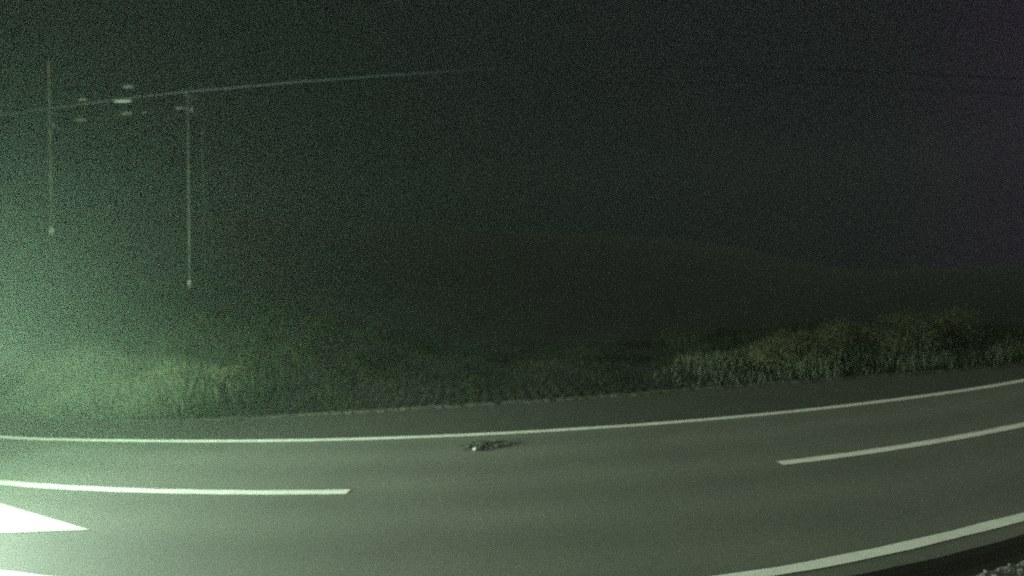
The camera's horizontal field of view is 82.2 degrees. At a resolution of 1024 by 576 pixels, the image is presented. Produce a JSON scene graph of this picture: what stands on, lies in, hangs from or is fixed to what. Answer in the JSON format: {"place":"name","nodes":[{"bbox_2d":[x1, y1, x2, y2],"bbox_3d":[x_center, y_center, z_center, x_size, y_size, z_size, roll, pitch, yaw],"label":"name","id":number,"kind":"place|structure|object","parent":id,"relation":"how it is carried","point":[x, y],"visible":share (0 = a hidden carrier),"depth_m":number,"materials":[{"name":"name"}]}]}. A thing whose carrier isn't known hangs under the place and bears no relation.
{"place":"outdoors","nodes":[
{"label":"outdoors","id":0,"kind":"place"},
{"bbox_2d":[0,379,1023,575],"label":"road","id":1,"kind":"structure","parent":0,"point":[714,497],"depth_m":10.13,"materials":[{"name":"grey asphalt"}]},
{"bbox_2d":[0,504,89,532],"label":"road arrow","id":2,"kind":"object","parent":1,"relation":"on","point":[12,519],"visible":1,"depth_m":10.35,"materials":[{"name":"paint"}]},
{"bbox_2d":[0,480,349,494],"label":"line","id":3,"kind":"object","parent":1,"relation":"on","point":[139,490],"visible":1,"depth_m":11.63,"materials":[{"name":"paint"}]},
{"bbox_2d":[459,440,518,450],"bbox_3d":[-0.547,3.603,13.512,1.421,0.067,0.836,-3,1,12],"label":"debris","id":4,"kind":"object","parent":1,"relation":"on","point":[484,445],"visible":0.99,"depth_m":13.54,"materials":[{"name":"concrete"}]},
{"bbox_2d":[0,513,1023,575],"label":"edge line","id":5,"kind":"object","parent":1,"relation":"on","point":[897,547],"visible":1,"depth_m":7.63,"materials":[{"name":"paint"}]},
{"bbox_2d":[0,379,1023,441],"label":"edge line","id":6,"kind":"object","parent":1,"relation":"on","point":[581,428],"visible":1,"depth_m":15.06,"materials":[{"name":"paint"}]},
{"bbox_2d":[777,422,1023,464],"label":"line","id":7,"kind":"object","parent":1,"relation":"on","point":[920,443],"visible":1,"depth_m":11.71,"materials":[{"name":"paint"}]},
{"bbox_2d":[0,202,1023,574],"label":"ground","id":8,"kind":"structure","parent":0,"point":[452,288],"depth_m":38.05,"materials":[{"name":"green plant"}]},
{"bbox_2d":[45,59,58,236],"bbox_3d":[-26.583,-7.912,33.863,0.405,10.468,0.900,0,1,0],"label":"utility pole","id":9,"kind":"object","parent":8,"relation":"on","point":[51,214],"visible":0.97,"depth_m":33.81,"materials":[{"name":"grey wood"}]},
{"bbox_2d":[0,66,1023,114],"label":"overhead cable","id":10,"kind":"object","parent":9,"relation":"attached to","point":[527,68],"visible":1,"depth_m":27.28,"materials":[{"name":"black metal"}]},
{"bbox_2d":[112,99,132,101],"bbox_3d":[-21.061,-10.112,31.735,0.950,0.130,0.220,-4,1,-9],"label":"cable lamp","id":11,"kind":"object","parent":10,"relation":"hanging from","point":[125,100],"visible":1,"depth_m":31.67,"materials":[{"name":"silver metal"}]},
{"bbox_2d":[121,109,133,114],"bbox_3d":[-20.937,-9.571,31.843,0.768,0.390,0.180,-3,1,0],"label":"line insulator","id":12,"kind":"object","parent":10,"relation":"hanging from","point":[123,113],"visible":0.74,"depth_m":31.81,"materials":[{"name":"white ceramic"}]},
{"bbox_2d":[0,82,1023,129],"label":"overhead cable","id":13,"kind":"object","parent":9,"relation":"attached to","point":[525,83],"visible":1,"depth_m":27.27,"materials":[{"name":"black plastic"}]},
{"bbox_2d":[144,358,195,385],"bbox_3d":[-12.256,3.123,21.183,2.100,1.177,1.772,-3,1,0],"label":"shrub","id":14,"kind":"object","parent":8,"relation":"on","point":[175,374],"visible":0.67,"depth_m":20.79,"materials":[{"name":"green plant"}]},
{"bbox_2d":[185,88,196,290],"bbox_3d":[-16.387,-4.875,29.916,0.352,10.596,0.900,0,1,0],"label":"utility pole","id":15,"kind":"object","parent":8,"relation":"on","point":[189,255],"visible":0.94,"depth_m":29.89,"materials":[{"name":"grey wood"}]},
{"bbox_2d":[201,132,205,276],"bbox_3d":[-17.306,-4.535,32.921,0.120,8.479,0.114,-1,1,0],"label":"slim mast","id":16,"kind":"object","parent":8,"relation":"on","point":[203,209],"visible":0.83,"depth_m":32.89,"materials":[{"name":"grey metal"}]},
{"bbox_2d":[206,364,253,386],"bbox_3d":[-10.157,3.145,21.089,1.444,0.867,1.656,-3,1,38],"label":"shrub","id":17,"kind":"object","parent":8,"relation":"on","point":[232,373],"visible":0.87,"depth_m":20.98,"materials":[{"name":"green plant"}]},
{"bbox_2d":[0,275,1023,422],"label":"verge grass","id":18,"kind":"structure","parent":8,"relation":"on","point":[703,340],"depth_m":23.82,"materials":[{"name":"green plant"}]},
{"bbox_2d":[0,312,1023,420],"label":"dry grass","id":19,"kind":"structure","parent":8,"relation":"on","point":[136,408],"depth_m":20.33,"materials":[{"name":"green plant"}]},
{"bbox_2d":[0,362,1023,422],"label":"gravel shoulder","id":20,"kind":"object","parent":8,"relation":"on","point":[919,372],"visible":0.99,"depth_m":18.25},
{"bbox_2d":[740,337,800,369],"bbox_3d":[8.839,2.251,20.172,1.992,1.188,2.182,-3,1,0],"label":"shrub","id":21,"kind":"object","parent":8,"relation":"on","point":[763,358],"visible":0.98,"depth_m":20.04,"materials":[{"name":"green plant"}]},
{"bbox_2d":[761,327,829,367],"bbox_3d":[9.833,2.070,20.316,2.405,1.497,1.701,-3,1,0],"label":"shrub","id":22,"kind":"object","parent":8,"relation":"on","point":[800,347],"visible":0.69,"depth_m":20.30,"materials":[{"name":"green plant"}]},
{"bbox_2d":[801,327,856,364],"bbox_3d":[10.995,2.037,20.313,1.537,1.379,1.793,-3,1,40],"label":"shrub","id":23,"kind":"object","parent":8,"relation":"on","point":[827,344],"visible":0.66,"depth_m":20.11,"materials":[{"name":"green plant"}]},
{"bbox_2d":[817,316,879,363],"bbox_3d":[11.678,1.761,20.689,2.216,1.772,2.436,-3,1,0],"label":"shrub","id":24,"kind":"object","parent":8,"relation":"on","point":[842,329],"visible":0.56,"depth_m":20.42,"materials":[{"name":"green plant"}]},
{"bbox_2d":[859,321,921,358],"bbox_3d":[13.135,1.827,20.549,2.229,1.526,2.094,-4,1,-32],"label":"shrub","id":25,"kind":"object","parent":8,"relation":"on","point":[887,337],"visible":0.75,"depth_m":20.25,"materials":[{"name":"green plant"}]},
{"bbox_2d":[853,534,1023,575],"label":"gutter","id":26,"kind":"object","parent":8,"relation":"on","point":[976,561],"visible":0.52,"depth_m":7.44,"materials":[{"name":"grey concrete"}]},
{"bbox_2d":[909,303,1002,355],"bbox_3d":[15.304,1.468,20.849,2.767,1.988,2.397,-4,1,-20],"label":"shrub","id":27,"kind":"object","parent":8,"relation":"on","point":[942,325],"visible":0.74,"depth_m":20.56,"materials":[{"name":"green plant"}]},
{"bbox_2d":[977,561,1023,575],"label":"gravel verge","id":28,"kind":"structure","parent":8,"relation":"on","point":[1003,570],"depth_m":6.94,"materials":[{"name":"grey gravel"}]},
{"bbox_2d":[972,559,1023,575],"bbox_3d":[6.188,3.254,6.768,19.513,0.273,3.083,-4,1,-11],"label":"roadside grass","id":29,"kind":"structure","parent":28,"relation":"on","point":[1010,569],"depth_m":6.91,"materials":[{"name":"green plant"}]},
{"bbox_2d":[0,365,1023,439],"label":"road margin","id":30,"kind":"object","parent":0,"point":[684,405],"visible":1,"depth_m":16.72,"materials":[{"name":"concrete"}]},
{"bbox_2d":[0,0,1023,270],"label":"sky","id":31,"kind":"structure","parent":0,"point":[857,177],"materials":[{"name":"black"}]}
]}

